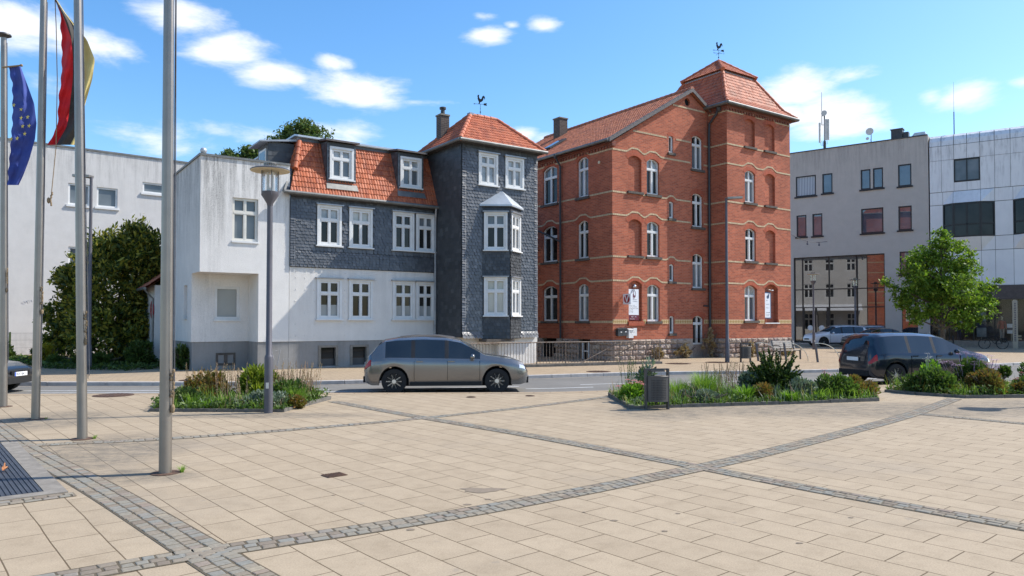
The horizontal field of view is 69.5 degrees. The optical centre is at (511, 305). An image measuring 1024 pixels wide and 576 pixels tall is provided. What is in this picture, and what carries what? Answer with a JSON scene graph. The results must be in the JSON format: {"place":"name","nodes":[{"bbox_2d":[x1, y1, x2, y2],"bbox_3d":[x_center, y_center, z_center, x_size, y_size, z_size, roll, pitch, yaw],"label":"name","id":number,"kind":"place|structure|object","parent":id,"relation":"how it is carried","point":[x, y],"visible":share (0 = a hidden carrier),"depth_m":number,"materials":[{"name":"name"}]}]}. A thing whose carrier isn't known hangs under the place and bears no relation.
{"place":"outdoors","nodes":[
{"label":"outdoors","id":0,"kind":"place"},
{"bbox_2d":[7,138,187,354],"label":"apartment block","id":1,"kind":"structure","parent":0,"point":[127,186],"depth_m":41.94,"materials":[{"name":"paint"}]},
{"bbox_2d":[95,187,119,210],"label":"window","id":2,"kind":"structure","parent":1,"relation":"in","point":[106,197],"depth_m":43.56,"materials":[{"name":"grey glass"}]},
{"bbox_2d":[0,383,1023,575],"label":"plaza","id":3,"kind":"structure","parent":0,"point":[232,488],"depth_m":8.23,"materials":[{"name":"stone"}]},
{"bbox_2d":[0,32,11,406],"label":"flagpole","id":4,"kind":"object","parent":3,"relation":"on","point":[4,323],"visible":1,"depth_m":16.10,"materials":[{"name":"metal"}]},
{"bbox_2d":[2,64,22,67],"bbox_3d":[-10.935,-5.233,16.151,0.485,0.074,0.059,0,-1,8],"label":"flag bar","id":5,"kind":"object","parent":4,"relation":"attached to","point":[21,65],"visible":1,"depth_m":16.13,"materials":[{"name":"metal"}]},
{"bbox_2d":[7,67,36,184],"bbox_3d":[-10.722,-3.921,16.102,0.635,2.631,0.180,0,-1,0],"label":"flag","id":6,"kind":"object","parent":5,"relation":"hanging from","point":[23,133],"visible":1,"depth_m":16.12,"materials":[{"name":"fabric"}]},
{"bbox_2d":[0,441,67,500],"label":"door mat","id":7,"kind":"object","parent":3,"relation":"on","point":[17,481],"depth_m":8.70,"materials":[{"name":"concrete"}]},
{"bbox_2d":[25,0,47,419],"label":"flagpole","id":8,"kind":"object","parent":3,"relation":"on","point":[38,311],"visible":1,"depth_m":14.04,"materials":[{"name":"metal"}]},
{"bbox_2d":[47,0,94,144],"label":"flag","id":9,"kind":"object","parent":8,"relation":"hanging from","point":[65,130],"visible":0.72,"depth_m":14.35,"materials":[{"name":"red fabric"}]},
{"bbox_2d":[70,0,92,440],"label":"flagpole","id":10,"kind":"object","parent":3,"relation":"on","point":[82,337],"visible":1,"depth_m":11.67,"materials":[{"name":"metal"}]},
{"bbox_2d":[0,422,276,575],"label":"cobble band","id":11,"kind":"object","parent":3,"relation":"on","point":[172,532],"visible":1,"depth_m":6.97,"materials":[{"name":"stone"}]},
{"bbox_2d":[0,421,279,575],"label":"cobble joint","id":12,"kind":"object","parent":3,"relation":"on","point":[188,562],"visible":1,"depth_m":6.81,"materials":[{"name":"stone"}]},
{"bbox_2d":[150,0,179,475],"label":"flagpole","id":13,"kind":"object","parent":3,"relation":"on","point":[167,354],"visible":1,"depth_m":9.02,"materials":[{"name":"metal"}]},
{"bbox_2d":[150,396,330,411],"bbox_3d":[-6.401,2.183,16.528,4.203,0.078,2.906,0,-1,0],"label":"planting bed","id":14,"kind":"object","parent":3,"relation":"on","point":[319,400],"visible":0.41,"depth_m":15.13,"materials":[{"name":"stone"}]},
{"bbox_2d":[179,368,233,397],"bbox_3d":[-7.053,1.870,17.005,1.189,0.828,1.074,1,-1,-29],"label":"shrub","id":15,"kind":"object","parent":14,"relation":"on","point":[195,381],"visible":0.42,"depth_m":16.84,"materials":[{"name":"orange plant"}]},
{"bbox_2d":[149,387,330,409],"bbox_3d":[-6.413,2.064,16.511,4.240,0.358,2.925,0,-1,0],"label":"ground cover","id":16,"kind":"object","parent":14,"relation":"on","point":[317,393],"visible":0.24,"depth_m":15.31,"materials":[{"name":"green plant"}]},
{"bbox_2d":[174,383,319,408],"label":"wild grass","id":17,"kind":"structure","parent":14,"relation":"on","point":[223,397],"depth_m":15.66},
{"bbox_2d":[234,363,283,395],"bbox_3d":[-5.838,1.797,16.848,1.275,0.996,0.955,-1,-2,40],"label":"yew bush","id":18,"kind":"object","parent":14,"relation":"on","point":[252,377],"visible":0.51,"depth_m":16.63,"materials":[{"name":"green plant"}]},
{"bbox_2d":[273,378,309,397],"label":"shrub","id":19,"kind":"object","parent":14,"relation":"on","point":[288,383],"visible":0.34,"depth_m":16.37,"materials":[{"name":"green plant"}]},
{"bbox_2d":[273,360,321,392],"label":"dry stalks","id":20,"kind":"object","parent":14,"relation":"on","point":[291,375],"visible":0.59,"depth_m":16.95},
{"bbox_2d":[250,162,289,412],"bbox_3d":[-4.940,-0.360,15.012,0.786,5.095,0.786,0,-1,0],"label":"street lamp","id":21,"kind":"object","parent":3,"relation":"on","point":[270,195],"visible":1,"depth_m":14.96,"materials":[{"name":"grey metal"}]},
{"bbox_2d":[3,396,608,447],"bbox_3d":[-3.630,2.148,13.521,18.088,0.010,1.568,1,-2,-35],"label":"cobble band","id":22,"kind":"object","parent":3,"relation":"on","point":[151,439],"visible":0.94,"depth_m":12.73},
{"bbox_2d":[35,398,960,575],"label":"cobble band","id":23,"kind":"object","parent":3,"relation":"on","point":[270,542],"visible":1,"depth_m":7.12,"materials":[{"name":"stone"}]},
{"bbox_2d":[34,398,961,575],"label":"cobble joint","id":24,"kind":"object","parent":3,"relation":"on","point":[155,563],"visible":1,"depth_m":6.92,"materials":[{"name":"stone"}]},
{"bbox_2d":[8,381,1009,394],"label":"edge strip","id":25,"kind":"object","parent":3,"relation":"on","point":[392,393],"visible":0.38,"depth_m":18.96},
{"bbox_2d":[644,368,669,409],"bbox_3d":[3.063,1.770,15.561,0.520,0.860,0.331,0,-1,-7],"label":"litter bin","id":26,"kind":"object","parent":3,"relation":"on","point":[656,388],"visible":1,"depth_m":15.49,"materials":[{"name":"metal"}]},
{"bbox_2d":[330,401,1023,529],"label":"cobble band","id":27,"kind":"object","parent":3,"relation":"on","point":[999,522],"visible":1,"depth_m":8.76,"materials":[{"name":"stone"}]},
{"bbox_2d":[331,402,1023,530],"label":"cobble joint","id":28,"kind":"object","parent":3,"relation":"on","point":[1018,528],"visible":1,"depth_m":8.21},
{"bbox_2d":[608,392,878,408],"bbox_3d":[5.700,2.202,17.430,6.600,0.081,3.650,0,-1,0],"label":"planting bed","id":29,"kind":"object","parent":3,"relation":"on","point":[729,403],"visible":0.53,"depth_m":16.35,"materials":[{"name":"stone"}]},
{"bbox_2d":[615,379,643,399],"bbox_3d":[2.788,1.991,16.959,0.831,0.563,0.767,0,-1,0],"label":"stonecrop","id":30,"kind":"object","parent":29,"relation":"on","point":[635,389],"visible":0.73,"depth_m":16.77,"materials":[{"name":"green plant"}]},
{"bbox_2d":[678,388,727,402],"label":"shrub","id":31,"kind":"object","parent":29,"relation":"on","point":[710,394],"visible":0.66,"depth_m":16.32,"materials":[{"name":"green plant"}]},
{"bbox_2d":[683,370,727,391],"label":"grass tuft","id":32,"kind":"object","parent":29,"relation":"on","point":[704,382],"visible":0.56,"depth_m":17.29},
{"bbox_2d":[701,361,747,390],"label":"dry stalks","id":33,"kind":"object","parent":29,"relation":"on","point":[727,370],"visible":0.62,"depth_m":18.23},
{"bbox_2d":[609,383,877,405],"bbox_3d":[5.687,2.087,17.441,6.599,0.339,3.658,0,-1,0],"label":"ground cover","id":34,"kind":"object","parent":29,"relation":"on","point":[812,397],"visible":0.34,"depth_m":16.63,"materials":[{"name":"green plant"}]},
{"bbox_2d":[609,375,882,405],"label":"wild grass","id":35,"kind":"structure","parent":29,"relation":"on","point":[721,389],"depth_m":16.98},
{"bbox_2d":[738,346,802,392],"bbox_3d":[6.324,1.644,17.846,1.638,1.284,1.535,0,-1,0],"label":"yew bush","id":36,"kind":"object","parent":29,"relation":"on","point":[769,370],"visible":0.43,"depth_m":17.64,"materials":[{"name":"green plant"}]},
{"bbox_2d":[785,375,817,396],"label":"shrub","id":37,"kind":"object","parent":29,"relation":"on","point":[806,383],"visible":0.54,"depth_m":17.17,"materials":[{"name":"green plant"}]},
{"bbox_2d":[814,372,859,398],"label":"shrub","id":38,"kind":"object","parent":29,"relation":"on","point":[839,381],"visible":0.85,"depth_m":17.41,"materials":[{"name":"green plant"}]},
{"bbox_2d":[884,388,1023,397],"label":"planting bed","id":39,"kind":"object","parent":3,"relation":"on","point":[960,396],"visible":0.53,"depth_m":17.95,"materials":[{"name":"stone"}]},
{"bbox_2d":[901,366,959,393],"bbox_3d":[10.758,1.942,18.857,1.328,0.790,0.969,0,-1,0],"label":"shrub","id":40,"kind":"object","parent":39,"relation":"on","point":[937,376],"visible":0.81,"depth_m":18.77,"materials":[{"name":"green plant"}]},
{"bbox_2d":[886,378,1021,395],"bbox_3d":[13.773,2.114,19.339,7.857,0.383,2.748,0,-1,-7],"label":"ground cover","id":41,"kind":"object","parent":39,"relation":"on","point":[983,390],"visible":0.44,"depth_m":18.26,"materials":[{"name":"green plant"}]},
{"bbox_2d":[938,351,1012,384],"bbox_3d":[12.390,1.796,19.868,2.145,1.107,1.015,0,-1,0],"label":"aster","id":42,"kind":"object","parent":39,"relation":"on","point":[963,368],"visible":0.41,"depth_m":19.76,"materials":[{"name":"green plant"}]},
{"bbox_2d":[964,367,1007,394],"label":"shrub","id":43,"kind":"object","parent":39,"relation":"on","point":[980,377],"visible":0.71,"depth_m":18.28,"materials":[{"name":"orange plant"}]},
{"bbox_2d":[0,0,1023,161],"label":"sky","id":44,"kind":"structure","parent":0,"point":[380,73],"materials":[{"name":"blue"}]},
{"bbox_2d":[8,366,1023,393],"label":"road","id":45,"kind":"structure","parent":0,"point":[570,384],"depth_m":21.68,"materials":[{"name":"asphalt"}]},
{"bbox_2d":[8,360,31,389],"bbox_3d":[-15.603,1.731,20.154,4.339,1.315,2.101,0,-1,-1],"label":"car","id":46,"kind":"object","parent":45,"relation":"on","point":[19,373],"visible":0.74,"depth_m":20.33,"materials":[{"name":"black paint"}]},
{"bbox_2d":[363,334,527,392],"bbox_3d":[-1.838,1.617,20.712,4.484,1.568,2.141,0,-1,-5],"label":"car","id":47,"kind":"object","parent":45,"relation":"on","point":[427,360],"visible":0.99,"depth_m":19.86,"materials":[{"name":"silver paint"}]},
{"bbox_2d":[18,365,1019,386],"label":"gutter strip","id":48,"kind":"object","parent":45,"relation":"on","point":[379,383],"visible":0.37,"depth_m":22.67,"materials":[{"name":"concrete"}]},
{"bbox_2d":[839,332,989,384],"bbox_3d":[12.672,1.656,23.270,4.384,1.606,2.171,0,-1,-12],"label":"car","id":49,"kind":"object","parent":45,"relation":"on","point":[877,355],"visible":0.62,"depth_m":22.39,"materials":[{"name":"blue paint"}]},
{"bbox_2d":[18,344,1023,381],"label":"pavement","id":50,"kind":"structure","parent":0,"point":[828,357],"depth_m":28.67,"materials":[{"name":"stone"}]},
{"bbox_2d":[72,174,93,369],"bbox_3d":[-16.433,-1.281,28.203,0.880,7.470,0.340,0,-1,11],"label":"led lamp","id":51,"kind":"object","parent":50,"relation":"on","point":[89,308],"visible":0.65,"depth_m":28.10,"materials":[{"name":"metal"}]},
{"bbox_2d":[45,351,120,365],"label":"shrub","id":52,"kind":"object","parent":50,"relation":"on","point":[101,357],"visible":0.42,"depth_m":29.46,"materials":[{"name":"green plant"}]},
{"bbox_2d":[9,354,173,370],"bbox_3d":[-21.741,2.422,32.932,18.919,0.479,5.640,0,-1,21],"label":"ground cover","id":53,"kind":"object","parent":50,"relation":"on","point":[117,365],"visible":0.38,"depth_m":28.63,"materials":[{"name":"green plant"}]},
{"bbox_2d":[32,214,160,361],"bbox_3d":[-17.553,-0.451,32.113,6.605,7.292,4.808,0,-1,0],"label":"deciduous tree","id":54,"kind":"object","parent":50,"relation":"on","point":[133,249],"visible":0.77,"depth_m":31.40,"materials":[{"name":"green plant"}]},
{"bbox_2d":[123,339,157,364],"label":"shrub","id":55,"kind":"object","parent":50,"relation":"on","point":[138,350],"visible":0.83,"depth_m":29.36,"materials":[{"name":"green plant"}]},
{"bbox_2d":[131,273,160,358],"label":"shed","id":56,"kind":"structure","parent":50,"relation":"on","point":[153,293],"depth_m":30.23,"materials":[{"name":"paint"}]},
{"bbox_2d":[173,342,189,369],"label":"shrub","id":57,"kind":"object","parent":50,"relation":"on","point":[182,352],"visible":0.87,"depth_m":27.80,"materials":[{"name":"green plant"}]},
{"bbox_2d":[173,153,289,369],"bbox_3d":[-11.922,-1.770,30.263,3.339,8.600,7.105,1,-2,-35],"label":"house annex","id":58,"kind":"object","parent":50,"relation":"on","point":[221,261],"visible":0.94,"depth_m":27.81,"materials":[{"name":"paint"}]},
{"bbox_2d":[214,286,238,319],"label":"window","id":59,"kind":"structure","parent":58,"relation":"in","point":[226,298],"depth_m":28.33,"materials":[{"name":"white glass"}]},
{"bbox_2d":[232,198,257,241],"bbox_3d":[-9.978,-3.172,27.519,0.930,1.600,0.102,1,-2,-35],"label":"window","id":60,"kind":"structure","parent":58,"relation":"in","point":[245,211],"depth_m":27.51,"materials":[{"name":"grey glass"}]},
{"bbox_2d":[266,117,334,181],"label":"deciduous tree","id":61,"kind":"object","parent":50,"relation":"on","point":[301,126],"visible":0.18,"depth_m":61.71,"materials":[{"name":"green plant"}]},
{"bbox_2d":[248,107,547,368],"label":"slate house","id":62,"kind":"structure","parent":50,"relation":"on","point":[437,235],"depth_m":30.69,"materials":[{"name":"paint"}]},
{"bbox_2d":[318,345,337,365],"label":"cellar window","id":63,"kind":"structure","parent":62,"relation":"in","point":[325,353],"depth_m":29.29,"materials":[{"name":"concrete"}]},
{"bbox_2d":[315,277,343,319],"bbox_3d":[-7.230,-0.247,29.212,1.150,1.702,0.210,1,-2,-35],"label":"window","id":64,"kind":"structure","parent":62,"relation":"in","point":[329,289],"depth_m":29.23,"materials":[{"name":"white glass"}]},
{"bbox_2d":[316,203,343,247],"bbox_3d":[-7.233,-3.155,29.229,1.130,1.697,0.210,1,-2,-35],"label":"window","id":65,"kind":"structure","parent":62,"relation":"in","point":[329,216],"depth_m":29.24,"materials":[{"name":"white glass"}]},
{"bbox_2d":[328,146,355,181],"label":"window","id":66,"kind":"structure","parent":62,"relation":"in","point":[341,168],"depth_m":29.65,"materials":[{"name":"grey glass"}]},
{"bbox_2d":[350,344,368,364],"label":"cellar window","id":67,"kind":"structure","parent":62,"relation":"in","point":[357,355],"depth_m":30.05,"materials":[{"name":"concrete"}]},
{"bbox_2d":[347,278,374,319],"bbox_3d":[-6.140,-0.230,29.974,1.150,1.702,0.210,1,-2,-35],"label":"window","id":68,"kind":"structure","parent":62,"relation":"in","point":[360,289],"depth_m":30.00,"materials":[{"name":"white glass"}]},
{"bbox_2d":[348,206,374,249],"bbox_3d":[-6.143,-3.137,29.991,1.130,1.697,0.210,1,-2,-35],"label":"window","id":69,"kind":"structure","parent":62,"relation":"in","point":[360,218],"depth_m":30.01,"materials":[{"name":"white glass"}]},
{"bbox_2d":[391,280,415,319],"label":"window","id":70,"kind":"structure","parent":62,"relation":"in","point":[403,291],"depth_m":31.10,"materials":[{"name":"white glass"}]},
{"bbox_2d":[391,210,415,251],"bbox_3d":[-4.574,-3.113,31.089,1.120,1.697,0.210,1,-2,-35],"label":"window","id":71,"kind":"structure","parent":62,"relation":"in","point":[402,221],"depth_m":31.11,"materials":[{"name":"white glass"}]},
{"bbox_2d":[399,156,422,189],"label":"window","id":72,"kind":"structure","parent":62,"relation":"in","point":[410,167],"depth_m":31.42,"materials":[{"name":"grey glass"}]},
{"bbox_2d":[415,212,436,252],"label":"window","id":73,"kind":"structure","parent":62,"relation":"in","point":[424,221],"depth_m":31.71,"materials":[{"name":"white glass"}]},
{"bbox_2d":[416,280,436,319],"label":"window","id":74,"kind":"structure","parent":62,"relation":"in","point":[424,289],"depth_m":31.69,"materials":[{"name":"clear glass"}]},
{"bbox_2d":[477,150,500,187],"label":"window","id":75,"kind":"structure","parent":62,"relation":"in","point":[488,161],"depth_m":31.02,"materials":[{"name":"clear glass"}]},
{"bbox_2d":[483,276,508,316],"bbox_3d":[-0.680,-0.367,30.762,1.100,1.702,0.243,0,-1,-3],"label":"window","id":76,"kind":"structure","parent":62,"relation":"in","point":[495,287],"depth_m":30.76,"materials":[{"name":"clear glass"}]},
{"bbox_2d":[483,210,508,250],"bbox_3d":[-0.680,-3.096,30.823,1.100,1.683,0.243,0,-1,-3],"label":"window","id":77,"kind":"structure","parent":62,"relation":"in","point":[495,222],"depth_m":30.82,"materials":[{"name":"clear glass"}]},
{"bbox_2d":[504,154,525,190],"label":"window","id":78,"kind":"structure","parent":62,"relation":"in","point":[514,165],"depth_m":31.81,"materials":[{"name":"clear glass"}]},
{"bbox_2d":[510,211,522,252],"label":"window","id":79,"kind":"structure","parent":62,"relation":"in","point":[515,217],"depth_m":31.38,"materials":[{"name":"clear glass"}]},
{"bbox_2d":[511,276,522,316],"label":"window","id":80,"kind":"structure","parent":62,"relation":"in","point":[515,281],"depth_m":31.32,"materials":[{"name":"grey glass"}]},
{"bbox_2d":[470,340,661,366],"bbox_3d":[2.318,2.000,30.306,8.930,1.004,0.648,1,-1,-25],"label":"stair railing","id":81,"kind":"object","parent":50,"relation":"on","point":[559,364],"visible":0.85,"depth_m":30.40,"materials":[{"name":"metal"}]},
{"bbox_2d":[536,59,799,360],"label":"brick house","id":82,"kind":"structure","parent":50,"relation":"on","point":[630,197],"depth_m":37.49,"materials":[{"name":"red brick"}]},
{"bbox_2d":[540,226,557,264],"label":"window","id":83,"kind":"structure","parent":82,"relation":"in","point":[550,245],"depth_m":38.38,"materials":[{"name":"clear glass"}]},
{"bbox_2d":[540,166,557,207],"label":"window","id":84,"kind":"structure","parent":82,"relation":"in","point":[550,175],"depth_m":38.45,"materials":[{"name":"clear glass"}]},
{"bbox_2d":[540,286,558,322],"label":"window","id":85,"kind":"structure","parent":82,"relation":"in","point":[550,293],"depth_m":38.32,"materials":[{"name":"clear glass"}]},
{"bbox_2d":[575,284,589,323],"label":"window","id":86,"kind":"structure","parent":82,"relation":"in","point":[583,289],"depth_m":36.10,"materials":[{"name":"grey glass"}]},
{"bbox_2d":[575,221,589,261],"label":"window","id":87,"kind":"structure","parent":82,"relation":"in","point":[583,226],"depth_m":36.26,"materials":[{"name":"clear glass"}]},
{"bbox_2d":[575,157,589,200],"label":"window","id":88,"kind":"structure","parent":82,"relation":"in","point":[583,163],"depth_m":36.26,"materials":[{"name":"grey glass"}]},
{"bbox_2d":[645,160,661,197],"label":"window","id":89,"kind":"structure","parent":82,"relation":"in","point":[652,167],"depth_m":36.09,"materials":[{"name":"clear glass"}]},
{"bbox_2d":[646,222,661,259],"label":"window","id":90,"kind":"structure","parent":82,"relation":"in","point":[652,228],"depth_m":36.02,"materials":[{"name":"clear glass"}]},
{"bbox_2d":[646,285,662,323],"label":"window","id":91,"kind":"structure","parent":82,"relation":"in","point":[652,291],"depth_m":35.94,"materials":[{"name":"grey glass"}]},
{"bbox_2d":[691,136,704,172],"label":"window","id":92,"kind":"structure","parent":82,"relation":"in","point":[696,142],"depth_m":37.97,"materials":[{"name":"grey glass"}]},
{"bbox_2d":[691,254,705,290],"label":"window","id":93,"kind":"structure","parent":82,"relation":"in","point":[696,259],"depth_m":37.85,"materials":[{"name":"grey glass"}]},
{"bbox_2d":[691,194,705,229],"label":"window","id":94,"kind":"structure","parent":82,"relation":"in","point":[696,199],"depth_m":37.89,"materials":[{"name":"clear glass"}]},
{"bbox_2d":[744,171,757,205],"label":"window","id":95,"kind":"structure","parent":82,"relation":"in","point":[749,177],"depth_m":38.54,"materials":[{"name":"grey glass"}]},
{"bbox_2d":[744,229,758,263],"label":"window","id":96,"kind":"structure","parent":82,"relation":"in","point":[749,234],"depth_m":38.46,"materials":[{"name":"clear glass"}]},
{"bbox_2d":[744,286,759,322],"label":"window","id":97,"kind":"structure","parent":82,"relation":"in","point":[749,290],"depth_m":38.57,"materials":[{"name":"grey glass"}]},
{"bbox_2d":[725,196,742,361],"bbox_3d":[9.983,-1.168,33.202,0.880,7.470,0.340,0,-1,-11],"label":"led lamp","id":98,"kind":"object","parent":50,"relation":"on","point":[727,351],"visible":0.91,"depth_m":33.09,"materials":[{"name":"metal"}]},
{"bbox_2d":[803,325,865,346],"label":"car","id":99,"kind":"object","parent":50,"relation":"on","point":[832,334],"visible":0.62,"depth_m":53.65,"materials":[{"name":"white paint"}]},
{"bbox_2d":[790,134,934,344],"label":"grey building","id":100,"kind":"structure","parent":50,"relation":"on","point":[862,210],"depth_m":58.08,"materials":[{"name":"paint"}]},
{"bbox_2d":[794,175,816,198],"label":"window","id":101,"kind":"structure","parent":100,"relation":"in","point":[805,185],"depth_m":60.51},
{"bbox_2d":[860,207,884,234],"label":"window","id":102,"kind":"structure","parent":100,"relation":"in","point":[871,218],"depth_m":57.38,"materials":[{"name":"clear glass"}]},
{"bbox_2d":[896,163,912,187],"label":"window","id":103,"kind":"structure","parent":100,"relation":"in","point":[904,170],"depth_m":56.04,"materials":[{"name":"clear glass"}]},
{"bbox_2d":[897,205,912,231],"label":"window","id":104,"kind":"structure","parent":100,"relation":"in","point":[904,212],"depth_m":55.97,"materials":[{"name":"red glass"}]},
{"bbox_2d":[879,226,1005,338],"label":"maple tree","id":105,"kind":"object","parent":50,"relation":"on","point":[936,292],"visible":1,"depth_m":44.65,"materials":[{"name":"green plant"}]},
{"bbox_2d":[929,126,1023,347],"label":"panel building","id":106,"kind":"structure","parent":50,"relation":"on","point":[977,189],"depth_m":52.97,"materials":[{"name":"white metal"}]},
{"bbox_2d":[954,157,979,181],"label":"window","id":107,"kind":"structure","parent":106,"relation":"in","point":[966,169],"depth_m":53.64,"materials":[{"name":"grey glass"}]},
{"bbox_2d":[943,201,994,237],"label":"window","id":108,"kind":"structure","parent":106,"relation":"in","point":[965,219],"depth_m":53.08,"materials":[{"name":"black glass"}]},
{"bbox_2d":[1013,198,1023,234],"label":"window","id":109,"kind":"structure","parent":106,"relation":"in","point":[1018,204],"depth_m":51.72,"materials":[{"name":"glass"}]},
{"bbox_2d":[1012,300,1017,348],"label":"info column","id":110,"kind":"structure","parent":50,"relation":"on","point":[1015,321],"depth_m":49.66,"materials":[{"name":"metal"}]},
{"bbox_3d":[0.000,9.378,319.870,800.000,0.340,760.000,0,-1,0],"label":"ground","id":111,"kind":"structure","parent":0,"visible":0},
{"bbox_2d":[19,362,1021,385],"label":"kerb","id":112,"kind":"structure","parent":111,"relation":"on","point":[121,383],"depth_m":22.94,"materials":[{"name":"concrete"}]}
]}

